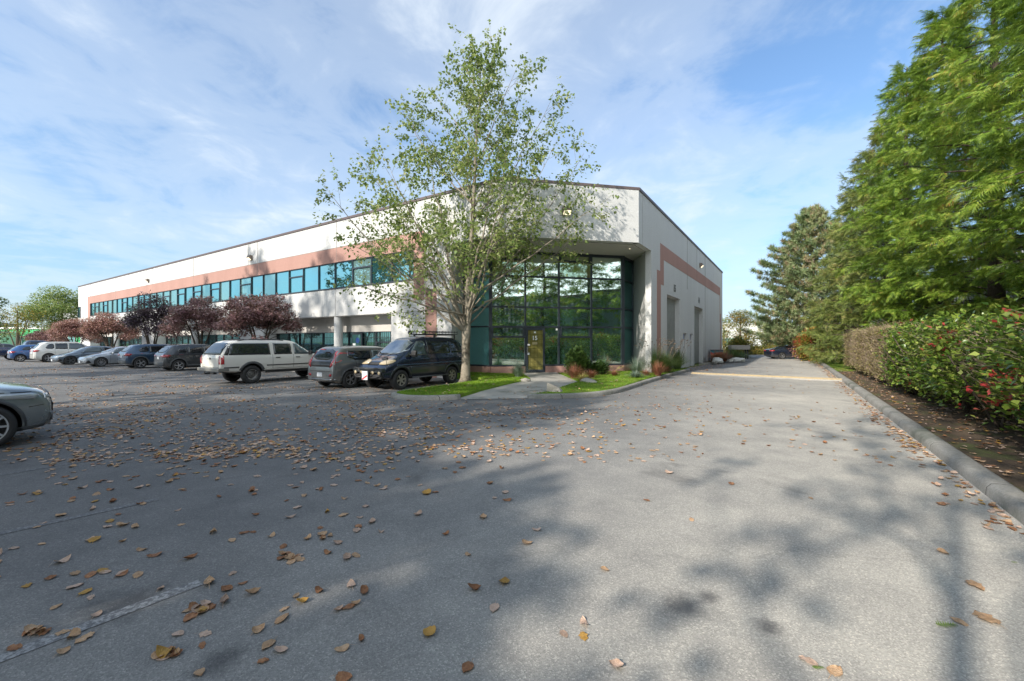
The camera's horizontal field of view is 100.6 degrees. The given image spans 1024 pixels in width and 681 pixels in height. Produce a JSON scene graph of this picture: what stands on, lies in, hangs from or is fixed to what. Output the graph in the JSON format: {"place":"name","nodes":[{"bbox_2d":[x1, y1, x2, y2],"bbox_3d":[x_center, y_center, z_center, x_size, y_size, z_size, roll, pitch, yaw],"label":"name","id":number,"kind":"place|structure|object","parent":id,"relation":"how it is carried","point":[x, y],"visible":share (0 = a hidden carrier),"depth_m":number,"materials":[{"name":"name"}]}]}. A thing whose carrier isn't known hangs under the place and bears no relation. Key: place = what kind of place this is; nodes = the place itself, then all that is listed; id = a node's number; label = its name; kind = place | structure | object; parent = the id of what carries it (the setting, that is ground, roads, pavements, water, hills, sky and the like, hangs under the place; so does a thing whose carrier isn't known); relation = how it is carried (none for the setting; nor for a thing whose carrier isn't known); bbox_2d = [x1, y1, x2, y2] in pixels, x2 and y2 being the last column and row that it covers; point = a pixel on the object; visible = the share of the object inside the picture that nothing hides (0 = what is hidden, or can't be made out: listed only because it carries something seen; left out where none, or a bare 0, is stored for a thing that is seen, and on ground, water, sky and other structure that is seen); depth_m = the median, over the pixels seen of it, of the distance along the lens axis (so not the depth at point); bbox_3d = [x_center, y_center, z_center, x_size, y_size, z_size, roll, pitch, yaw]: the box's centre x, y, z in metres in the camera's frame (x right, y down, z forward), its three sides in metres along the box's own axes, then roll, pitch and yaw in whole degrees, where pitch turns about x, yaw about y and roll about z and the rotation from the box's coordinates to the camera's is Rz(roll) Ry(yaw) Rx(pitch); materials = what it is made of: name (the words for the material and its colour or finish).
{"place":"outdoors","nodes":[
{"label":"outdoors","id":0,"kind":"place"},
{"bbox_2d":[0,340,47,359],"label":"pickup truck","id":1,"kind":"object","parent":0,"point":[3,351],"visible":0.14,"depth_m":41.15,"materials":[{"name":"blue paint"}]},
{"bbox_2d":[397,372,529,396],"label":"lawn","id":2,"kind":"structure","parent":0,"point":[465,393],"depth_m":15.21,"materials":[{"name":"plant"}]},
{"bbox_2d":[312,19,618,381],"bbox_3d":[-1.631,-5.525,17.437,12.279,14.410,8.785,0,0,0],"label":"deciduous tree","id":3,"kind":"object","parent":2,"relation":"on","point":[463,320],"visible":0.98,"depth_m":17.32,"materials":[{"name":"green plant"}]},
{"bbox_2d":[0,354,1023,680],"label":"parking lot","id":4,"kind":"structure","parent":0,"point":[764,568],"depth_m":3.86,"materials":[{"name":"asphalt"}]},
{"bbox_2d":[0,297,11,342],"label":"background tree","id":5,"kind":"object","parent":4,"relation":"on","point":[1,306],"visible":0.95,"depth_m":53.12,"materials":[{"name":"green plant"}]},
{"bbox_2d":[0,331,15,345],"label":"pale green building","id":6,"kind":"structure","parent":4,"relation":"on","point":[9,341],"depth_m":72.26,"materials":[{"name":"white paint"}]},
{"bbox_2d":[6,643,22,650],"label":"fallen leaf","id":7,"kind":"object","parent":4,"relation":"on","point":[15,647],"visible":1,"depth_m":2.49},
{"bbox_2d":[7,345,34,361],"bbox_3d":[-42.954,1.049,38.818,2.090,1.502,3.990,0,0,33],"label":"parked hatchback","id":8,"kind":"object","parent":4,"relation":"on","point":[19,353],"visible":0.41,"depth_m":37.31,"materials":[{"name":"blue paint"}]},
{"bbox_2d":[0,302,50,345],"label":"background tree","id":9,"kind":"object","parent":4,"relation":"on","point":[17,328],"visible":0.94,"depth_m":59.91,"materials":[{"name":"green plant"}]},
{"bbox_2d":[0,382,52,445],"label":"car","id":10,"kind":"object","parent":4,"relation":"on","point":[24,406],"visible":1,"depth_m":7.36,"materials":[{"name":"grey paint"}]},
{"bbox_2d":[24,624,42,632],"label":"fallen leaf","id":11,"kind":"object","parent":4,"relation":"on","point":[28,627],"visible":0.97,"depth_m":2.64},
{"bbox_2d":[1,327,79,344],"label":"green building","id":12,"kind":"structure","parent":4,"relation":"on","point":[73,338],"depth_m":73.03,"materials":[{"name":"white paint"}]},
{"bbox_2d":[22,329,69,341],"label":"purple maple","id":13,"kind":"object","parent":4,"relation":"on","point":[38,335],"visible":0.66,"depth_m":53.65,"materials":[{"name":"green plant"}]},
{"bbox_2d":[30,342,86,361],"bbox_3d":[-39.637,0.919,38.264,2.307,1.762,4.900,0,0,33],"label":"parked suv","id":14,"kind":"object","parent":4,"relation":"on","point":[44,351],"visible":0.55,"depth_m":36.61,"materials":[{"name":"white paint"}]},
{"bbox_2d":[43,317,103,342],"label":"purple maple","id":15,"kind":"object","parent":4,"relation":"on","point":[69,328],"visible":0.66,"depth_m":46.04,"materials":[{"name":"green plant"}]},
{"bbox_2d":[66,627,80,638],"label":"fallen leaf","id":16,"kind":"object","parent":4,"relation":"on","point":[76,631],"visible":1,"depth_m":2.60,"materials":[{"name":"plant"}]},
{"bbox_2d":[0,498,158,534],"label":"parking line","id":17,"kind":"object","parent":4,"relation":"on","point":[66,518],"visible":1,"depth_m":4.33,"materials":[{"name":"white paint"}]},
{"bbox_2d":[50,346,111,364],"bbox_3d":[-33.672,1.080,34.253,2.267,1.440,4.731,0,0,33],"label":"parked sedan","id":18,"kind":"object","parent":4,"relation":"on","point":[71,357],"visible":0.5,"depth_m":32.85,"materials":[{"name":"paint"}]},
{"bbox_2d":[74,631,94,643],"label":"fallen leaf","id":19,"kind":"object","parent":4,"relation":"on","point":[85,636],"visible":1,"depth_m":2.58,"materials":[{"name":"plant"}]},
{"bbox_2d":[0,580,202,661],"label":"parking line","id":20,"kind":"object","parent":4,"relation":"on","point":[30,646],"visible":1,"depth_m":2.74,"materials":[{"name":"white paint"}]},
{"bbox_2d":[77,346,126,366],"bbox_3d":[-28.857,1.085,31.525,2.199,1.430,4.646,0,0,33],"label":"parked sedan","id":21,"kind":"object","parent":4,"relation":"on","point":[109,356],"visible":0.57,"depth_m":30.09,"materials":[{"name":"silver metal"}]},
{"bbox_2d":[78,311,142,346],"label":"purple maple","id":22,"kind":"object","parent":4,"relation":"on","point":[102,324],"visible":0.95,"depth_m":40.19,"materials":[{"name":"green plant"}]},
{"bbox_2d":[117,344,169,367],"bbox_3d":[-24.574,0.989,29.939,2.231,1.622,4.520,0,0,33],"label":"parked suv","id":23,"kind":"object","parent":4,"relation":"on","point":[137,355],"visible":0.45,"depth_m":28.30,"materials":[{"name":"blue metal"}]},
{"bbox_2d":[119,290,179,343],"bbox_3d":[-29.597,-1.249,34.839,3.728,5.922,3.767,0,0,0],"label":"purple maple","id":24,"kind":"object","parent":4,"relation":"on","point":[141,317],"visible":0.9,"depth_m":34.15,"materials":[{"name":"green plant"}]},
{"bbox_2d":[156,645,179,658],"bbox_3d":[-1.979,1.773,2.449,0.120,0.054,0.086,0,0,-28],"label":"fallen leaf","id":25,"kind":"object","parent":4,"relation":"on","point":[161,650],"visible":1,"depth_m":2.44,"materials":[{"name":"plant"}]},
{"bbox_2d":[154,344,210,370],"bbox_3d":[-20.130,0.984,27.463,2.194,1.632,4.410,0,0,33],"label":"parked suv","id":26,"kind":"object","parent":4,"relation":"on","point":[177,357],"visible":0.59,"depth_m":25.95,"materials":[{"name":"grey paint"}]},
{"bbox_2d":[183,612,197,621],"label":"fallen leaf","id":27,"kind":"object","parent":4,"relation":"on","point":[189,616],"visible":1,"depth_m":2.77,"materials":[{"name":"plant"}]},
{"bbox_2d":[155,295,237,343],"bbox_3d":[-21.756,-0.792,29.773,4.526,5.009,4.176,0,0,-12],"label":"purple maple","id":28,"kind":"object","parent":4,"relation":"on","point":[202,315],"visible":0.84,"depth_m":28.88,"materials":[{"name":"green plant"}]},
{"bbox_2d":[197,339,314,382],"bbox_3d":[-11.066,0.847,19.861,2.368,1.906,5.774,0,0,33],"label":"station wagon","id":29,"kind":"object","parent":4,"relation":"on","point":[247,360],"visible":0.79,"depth_m":18.30,"materials":[{"name":"white paint"}]},
{"bbox_2d":[250,623,264,635],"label":"fallen leaf","id":30,"kind":"object","parent":4,"relation":"on","point":[258,628],"visible":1,"depth_m":2.65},
{"bbox_2d":[212,292,305,338],"bbox_3d":[-15.189,-0.657,25.248,5.003,4.745,4.576,0,0,0],"label":"purple maple","id":31,"kind":"object","parent":4,"relation":"on","point":[252,314],"visible":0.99,"depth_m":24.75,"materials":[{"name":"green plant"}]},
{"bbox_2d":[262,639,275,649],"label":"fallen leaf","id":32,"kind":"object","parent":4,"relation":"on","point":[267,643],"visible":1,"depth_m":2.51,"materials":[{"name":"plant"}]},
{"bbox_2d":[273,646,287,651],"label":"fallen leaf","id":33,"kind":"object","parent":4,"relation":"on","point":[280,648],"visible":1,"depth_m":2.48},
{"bbox_2d":[274,613,288,623],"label":"fallen leaf","id":34,"kind":"object","parent":4,"relation":"on","point":[281,618],"visible":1,"depth_m":2.74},
{"bbox_2d":[332,671,352,680],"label":"fallen leaf","id":35,"kind":"object","parent":4,"relation":"on","point":[343,676],"visible":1,"depth_m":2.27,"materials":[{"name":"plant"}]},
{"bbox_2d":[334,643,354,650],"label":"fallen leaf","id":36,"kind":"object","parent":4,"relation":"on","point":[344,647],"visible":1,"depth_m":2.48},
{"bbox_2d":[308,346,383,387],"bbox_3d":[-6.215,0.943,17.936,2.210,1.713,4.146,0,0,33],"label":"boxy hatchback","id":37,"kind":"object","parent":4,"relation":"on","point":[329,365],"visible":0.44,"depth_m":16.34,"materials":[{"name":"grey paint"}]},
{"bbox_2d":[353,330,461,389],"bbox_3d":[-4.037,0.675,17.383,2.156,2.250,4.824,0,0,33],"label":"minivan","id":38,"kind":"object","parent":4,"relation":"on","point":[399,363],"visible":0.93,"depth_m":16.62,"materials":[{"name":"blue paint"}]},
{"bbox_2d":[423,625,435,635],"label":"fallen leaf","id":39,"kind":"object","parent":4,"relation":"on","point":[429,630],"visible":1,"depth_m":2.62,"materials":[{"name":"plant"}]},
{"bbox_2d":[391,380,476,400],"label":"kerb","id":40,"kind":"structure","parent":4,"relation":"on","point":[395,395],"depth_m":12.99,"materials":[{"name":"concrete"}]},
{"bbox_2d":[462,659,473,672],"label":"fallen leaf","id":41,"kind":"object","parent":4,"relation":"on","point":[467,665],"visible":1,"depth_m":2.34,"materials":[{"name":"plant"}]},
{"bbox_2d":[1,360,1023,527],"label":"leaf litter","id":42,"kind":"object","parent":4,"relation":"on","point":[271,442],"visible":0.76,"depth_m":8.15,"materials":[{"name":"plant"}]},
{"bbox_2d":[527,369,689,398],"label":"kerb","id":43,"kind":"structure","parent":4,"relation":"on","point":[586,394],"depth_m":14.01,"materials":[{"name":"concrete"}]},
{"bbox_2d":[609,658,626,666],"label":"fallen leaf","id":44,"kind":"object","parent":4,"relation":"on","point":[616,662],"visible":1,"depth_m":2.37,"materials":[{"name":"plant"}]},
{"bbox_2d":[724,348,750,357],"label":"fountain grass","id":45,"kind":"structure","parent":4,"relation":"on","point":[736,354],"depth_m":37.43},
{"bbox_2d":[728,345,749,358],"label":"slab table","id":46,"kind":"object","parent":4,"relation":"on","point":[742,347],"visible":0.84,"depth_m":43.19,"materials":[{"name":"concrete"}]},
{"bbox_2d":[724,336,757,357],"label":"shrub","id":47,"kind":"object","parent":4,"relation":"on","point":[737,340],"visible":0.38,"depth_m":46.09,"materials":[{"name":"green plant"}]},
{"bbox_2d":[722,309,762,346],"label":"background tree","id":48,"kind":"object","parent":4,"relation":"on","point":[742,318],"visible":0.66,"depth_m":57.62,"materials":[{"name":"green plant"}]},
{"bbox_2d":[690,372,841,381],"bbox_3d":[12.437,1.742,21.220,6.513,0.114,0.880,0,0,37],"label":"speed bump","id":49,"kind":"object","parent":4,"relation":"on","point":[773,377],"visible":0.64,"depth_m":20.77,"materials":[{"name":"yellow paint"}]},
{"bbox_2d":[764,345,800,358],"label":"parked sedan","id":50,"kind":"object","parent":4,"relation":"on","point":[781,352],"visible":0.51,"depth_m":42.74,"materials":[{"name":"blue paint"}]},
{"bbox_2d":[546,362,1023,524],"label":"kerb","id":51,"kind":"structure","parent":4,"relation":"on","point":[1006,496],"depth_m":6.10,"materials":[{"name":"concrete"}]},
{"bbox_2d":[738,203,881,348],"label":"pine tree","id":52,"kind":"object","parent":4,"relation":"on","point":[802,235],"visible":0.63,"depth_m":42.80,"materials":[{"name":"green plant"}]},
{"bbox_2d":[799,655,825,668],"bbox_3d":[1.672,1.793,2.372,0.119,0.012,0.063,0,0,64],"label":"fallen leaf","id":53,"kind":"object","parent":4,"relation":"on","point":[809,660],"visible":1,"depth_m":2.38,"materials":[{"name":"plant"}]},
{"bbox_2d":[792,326,835,360],"bbox_3d":[27.295,0.289,38.493,3.560,3.532,3.401,0,0,-43],"label":"photinia shrub","id":54,"kind":"object","parent":4,"relation":"on","point":[804,339],"visible":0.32,"depth_m":38.49,"materials":[{"name":"green plant"}]},
{"bbox_2d":[826,665,842,678],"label":"fallen leaf","id":55,"kind":"object","parent":4,"relation":"on","point":[835,670],"visible":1,"depth_m":2.32,"materials":[{"name":"plant"}]},
{"bbox_2d":[964,578,984,590],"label":"fallen leaf","id":56,"kind":"object","parent":4,"relation":"on","point":[976,584],"visible":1,"depth_m":3.12,"materials":[{"name":"plant"}]},
{"bbox_2d":[972,610,1005,628],"bbox_3d":[3.086,1.788,2.735,0.134,0.020,0.184,0,0,-24],"label":"fallen leaf","id":57,"kind":"object","parent":4,"relation":"on","point":[987,617],"visible":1,"depth_m":2.75,"materials":[{"name":"plant"}]},
{"bbox_2d":[0,0,1023,326],"label":"sky","id":58,"kind":"structure","parent":0,"point":[136,135],"materials":[{"name":"blue"}]},
{"bbox_2d":[461,372,576,398],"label":"path","id":59,"kind":"structure","parent":0,"point":[538,381],"depth_m":15.55,"materials":[{"name":"concrete"}]},
{"bbox_2d":[508,360,529,376],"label":"blue grass","id":60,"kind":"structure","parent":0,"point":[518,370],"depth_m":19.20,"materials":[{"name":"plant"}]},
{"bbox_2d":[556,363,588,377],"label":"red grass","id":61,"kind":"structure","parent":0,"point":[572,372],"depth_m":18.67,"materials":[{"name":"plant"}]},
{"bbox_2d":[535,367,686,393],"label":"lawn","id":62,"kind":"structure","parent":0,"point":[600,382],"depth_m":17.01,"materials":[{"name":"plant"}]},
{"bbox_2d":[563,343,592,374],"bbox_3d":[3.158,0.952,20.391,1.443,1.772,1.467,0,0,24],"label":"juniper shrub","id":63,"kind":"object","parent":62,"relation":"on","point":[577,354],"visible":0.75,"depth_m":20.20,"materials":[{"name":"green plant"}]},
{"bbox_2d":[589,359,609,374],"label":"juniper shrub","id":64,"kind":"object","parent":62,"relation":"on","point":[599,366],"visible":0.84,"depth_m":20.75,"materials":[{"name":"green plant"}]},
{"bbox_2d":[645,360,669,375],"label":"red grass","id":65,"kind":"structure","parent":62,"relation":"on","point":[657,369],"depth_m":20.22,"materials":[{"name":"plant"}]},
{"bbox_2d":[622,370,647,377],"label":"spiky grass","id":66,"kind":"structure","parent":0,"point":[636,374],"depth_m":19.25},
{"bbox_2d":[627,356,651,372],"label":"blue grass","id":67,"kind":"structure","parent":0,"point":[635,366],"depth_m":21.00,"materials":[{"name":"plant"}]},
{"bbox_2d":[633,338,682,372],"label":"fountain grass","id":68,"kind":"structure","parent":0,"point":[658,358],"depth_m":21.91,"materials":[{"name":"green plant"}]},
{"bbox_2d":[658,343,681,371],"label":"fountain grass","id":69,"kind":"object","parent":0,"point":[668,367],"depth_m":22.33,"materials":[{"name":"green plant"}]},
{"bbox_2d":[668,339,690,369],"bbox_3d":[9.589,0.760,24.567,2.159,1.763,2.064,0,0,0],"label":"shrub","id":70,"kind":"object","parent":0,"point":[678,359],"depth_m":24.45,"materials":[{"name":"green plant"}]},
{"bbox_2d":[825,360,982,370],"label":"grass verge","id":71,"kind":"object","parent":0,"point":[838,366],"depth_m":28.43,"materials":[{"name":"plant"}]},
{"bbox_2d":[838,371,1023,491],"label":"planting bed","id":72,"kind":"object","parent":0,"point":[1009,457],"depth_m":8.48,"materials":[{"name":"soil"}]},
{"bbox_2d":[797,186,882,363],"bbox_3d":[27.102,-4.854,33.942,7.317,14.990,7.344,0,0,40],"label":"cedar tree","id":73,"kind":"object","parent":72,"relation":"on","point":[808,317],"visible":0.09,"depth_m":34.35,"materials":[{"name":"green plant"}]},
{"bbox_2d":[797,146,917,363],"bbox_3d":[24.897,-5.581,29.619,7.097,16.062,7.948,0,0,-26],"label":"cedar tree","id":74,"kind":"object","parent":72,"relation":"on","point":[823,316],"visible":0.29,"depth_m":30.39,"materials":[{"name":"green plant"}]},
{"bbox_2d":[815,116,934,361],"bbox_3d":[22.715,-5.829,25.788,6.895,15.413,6.815,0,0,0],"label":"cedar tree","id":75,"kind":"object","parent":72,"relation":"on","point":[859,309],"visible":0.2,"depth_m":26.19,"materials":[{"name":"green plant"}]},
{"bbox_2d":[841,319,938,389],"bbox_3d":[17.237,0.426,19.747,2.645,2.615,14.581,0,0,33],"label":"clipped hedge","id":76,"kind":"object","parent":72,"relation":"on","point":[863,358],"visible":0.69,"depth_m":18.73,"materials":[{"name":"brown plant"}]},
{"bbox_2d":[834,55,981,330],"bbox_3d":[20.180,-6.258,21.595,6.138,15.918,6.348,0,0,0],"label":"cedar tree","id":77,"kind":"object","parent":72,"relation":"on","point":[897,78],"visible":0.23,"depth_m":21.97,"materials":[{"name":"green plant"}]},
{"bbox_2d":[851,1,1023,365],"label":"cedar tree","id":78,"kind":"object","parent":72,"relation":"on","point":[895,295],"visible":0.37,"depth_m":17.64,"materials":[{"name":"green plant"}]},
{"bbox_2d":[873,304,1019,417],"bbox_3d":[12.109,0.395,11.439,3.294,2.661,6.579,0,0,30],"label":"laurel hedge","id":79,"kind":"object","parent":72,"relation":"on","point":[906,341],"visible":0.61,"depth_m":11.48,"materials":[{"name":"green plant"}]},
{"bbox_2d":[875,0,1023,321],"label":"cedar tree","id":80,"kind":"object","parent":72,"relation":"on","point":[996,292],"visible":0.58,"depth_m":13.83,"materials":[{"name":"green plant"}]},
{"bbox_2d":[894,0,1023,304],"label":"cedar tree","id":81,"kind":"object","parent":72,"relation":"on","point":[1002,147],"visible":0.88,"depth_m":10.46,"materials":[{"name":"green plant"}]},
{"bbox_2d":[906,292,1023,430],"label":"red tipped hedge","id":82,"kind":"object","parent":72,"relation":"on","point":[996,349],"visible":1,"depth_m":7.66,"materials":[{"name":"green plant"}]},
{"bbox_2d":[959,24,1023,225],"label":"cedar tree","id":83,"kind":"object","parent":72,"relation":"on","point":[1008,180],"visible":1,"depth_m":7.25,"materials":[{"name":"green plant"}]},
{"label":"planting bed","id":84,"kind":"structure","parent":0,"visible":0},
{"bbox_2d":[706,349,728,359],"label":"red grass","id":85,"kind":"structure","parent":84,"relation":"on","point":[717,354],"depth_m":34.66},
{"label":"ground","id":86,"kind":"structure","parent":0,"visible":0},
{"bbox_2d":[11,285,77,329],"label":"background tree","id":87,"kind":"object","parent":86,"relation":"on","point":[60,303],"visible":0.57,"depth_m":64.04,"materials":[{"name":"green plant"}]},
{"bbox_2d":[78,177,722,377],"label":"office building","id":88,"kind":"structure","parent":86,"relation":"on","point":[651,274],"depth_m":23.24,"materials":[{"name":"beige concrete"}]},
{"bbox_2d":[90,302,97,315],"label":"window","id":89,"kind":"structure","parent":88,"relation":"in","point":[93,306],"depth_m":52.80,"materials":[{"name":"teal glass"}]},
{"bbox_2d":[98,299,115,314],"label":"window","id":90,"kind":"structure","parent":88,"relation":"in","point":[110,305],"depth_m":49.63,"materials":[{"name":"teal glass"}]},
{"bbox_2d":[116,296,137,312],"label":"window","id":91,"kind":"structure","parent":88,"relation":"in","point":[121,304],"depth_m":46.32,"materials":[{"name":"teal glass"}]},
{"bbox_2d":[120,336,141,345],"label":"window","id":92,"kind":"structure","parent":88,"relation":"in","point":[134,341],"depth_m":47.88,"materials":[{"name":"teal glass"}]},
{"bbox_2d":[138,291,162,308],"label":"window","id":93,"kind":"structure","parent":88,"relation":"in","point":[160,293],"depth_m":42.12,"materials":[{"name":"teal glass"}]},
{"bbox_2d":[163,286,192,306],"bbox_3d":[-30.360,-3.955,38.534,6.736,1.550,0.111,0,0,33],"label":"window","id":94,"kind":"structure","parent":88,"relation":"in","point":[179,296],"depth_m":38.38,"materials":[{"name":"teal glass"}]},
{"bbox_2d":[166,335,190,344],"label":"window","id":95,"kind":"structure","parent":88,"relation":"in","point":[185,340],"depth_m":40.45,"materials":[{"name":"teal glass"}]},
{"bbox_2d":[193,280,228,301],"bbox_3d":[-24.723,-3.955,34.866,6.736,1.550,0.109,0,0,33],"label":"window","id":96,"kind":"structure","parent":88,"relation":"in","point":[218,290],"depth_m":34.52,"materials":[{"name":"teal glass"}]},
{"bbox_2d":[200,334,239,344],"bbox_3d":[-25.290,0.505,36.290,8.652,2.150,0.127,0,0,33],"label":"window","id":97,"kind":"structure","parent":88,"relation":"in","point":[213,339],"depth_m":36.25,"materials":[{"name":"teal glass"}]},
{"bbox_2d":[229,273,274,299],"bbox_3d":[-19.098,-3.955,31.142,6.736,1.550,0.112,0,0,33],"label":"window","id":98,"kind":"structure","parent":88,"relation":"in","point":[265,283],"depth_m":31.05,"materials":[{"name":"teal glass"}]},
{"bbox_2d":[275,263,334,294],"bbox_3d":[-13.465,-3.955,27.462,6.736,1.550,0.108,0,0,33],"label":"window","id":99,"kind":"structure","parent":88,"relation":"in","point":[313,278],"depth_m":27.39,"materials":[{"name":"teal glass"}]},
{"bbox_2d":[277,332,333,352],"bbox_3d":[-14.652,0.505,29.292,8.254,2.150,0.130,0,0,33],"label":"window","id":100,"kind":"structure","parent":88,"relation":"in","point":[309,341],"depth_m":28.52,"materials":[{"name":"teal glass"}]},
{"bbox_2d":[352,333,362,345],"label":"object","id":101,"kind":"structure","parent":88,"relation":"in","point":[357,338],"depth_m":25.66,"materials":[{"name":"glass"}]},
{"bbox_2d":[343,331,390,347],"bbox_3d":[-9.027,0.505,25.618,5.124,2.150,0.127,0,0,33],"label":"window","id":102,"kind":"structure","parent":88,"relation":"in","point":[382,339],"depth_m":25.06,"materials":[{"name":"teal glass"}]},
{"bbox_2d":[335,250,413,287],"bbox_3d":[-7.836,-3.955,23.767,6.736,1.550,0.109,0,0,33],"label":"window","id":103,"kind":"structure","parent":88,"relation":"in","point":[345,270],"depth_m":24.11,"materials":[{"name":"teal glass"}]},
{"bbox_2d":[526,328,544,371],"bbox_3d":[1.230,0.455,22.054,1.000,2.310,0.125,0,0,-12],"label":"entrance door","id":104,"kind":"structure","parent":88,"relation":"in","point":[535,337],"depth_m":22.08,"materials":[{"name":"yellow metal"}]},
{"bbox_2d":[667,296,675,367],"bbox_3d":[9.687,-0.470,26.279,0.090,4.540,3.452,0,0,33],"label":"garage door","id":105,"kind":"structure","parent":88,"relation":"in","point":[671,302],"depth_m":26.89,"materials":[{"name":"grey metal"}]},
{"bbox_2d":[694,307,699,363],"bbox_3d":[14.363,-0.420,33.397,0.090,4.440,3.744,0,0,33],"label":"garage door","id":106,"kind":"structure","parent":88,"relation":"in","point":[696,311],"depth_m":33.99,"materials":[{"name":"grey metal"}]},
{"bbox_2d":[722,323,794,347],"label":"white warehouse","id":107,"kind":"structure","parent":86,"relation":"on","point":[753,328],"depth_m":111.35,"materials":[{"name":"white paint"}]},
{"bbox_2d":[951,245,1023,367],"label":"grey warehouse","id":108,"kind":"structure","parent":86,"relation":"on","point":[984,293],"depth_m":24.61,"materials":[{"name":"brown metal"}]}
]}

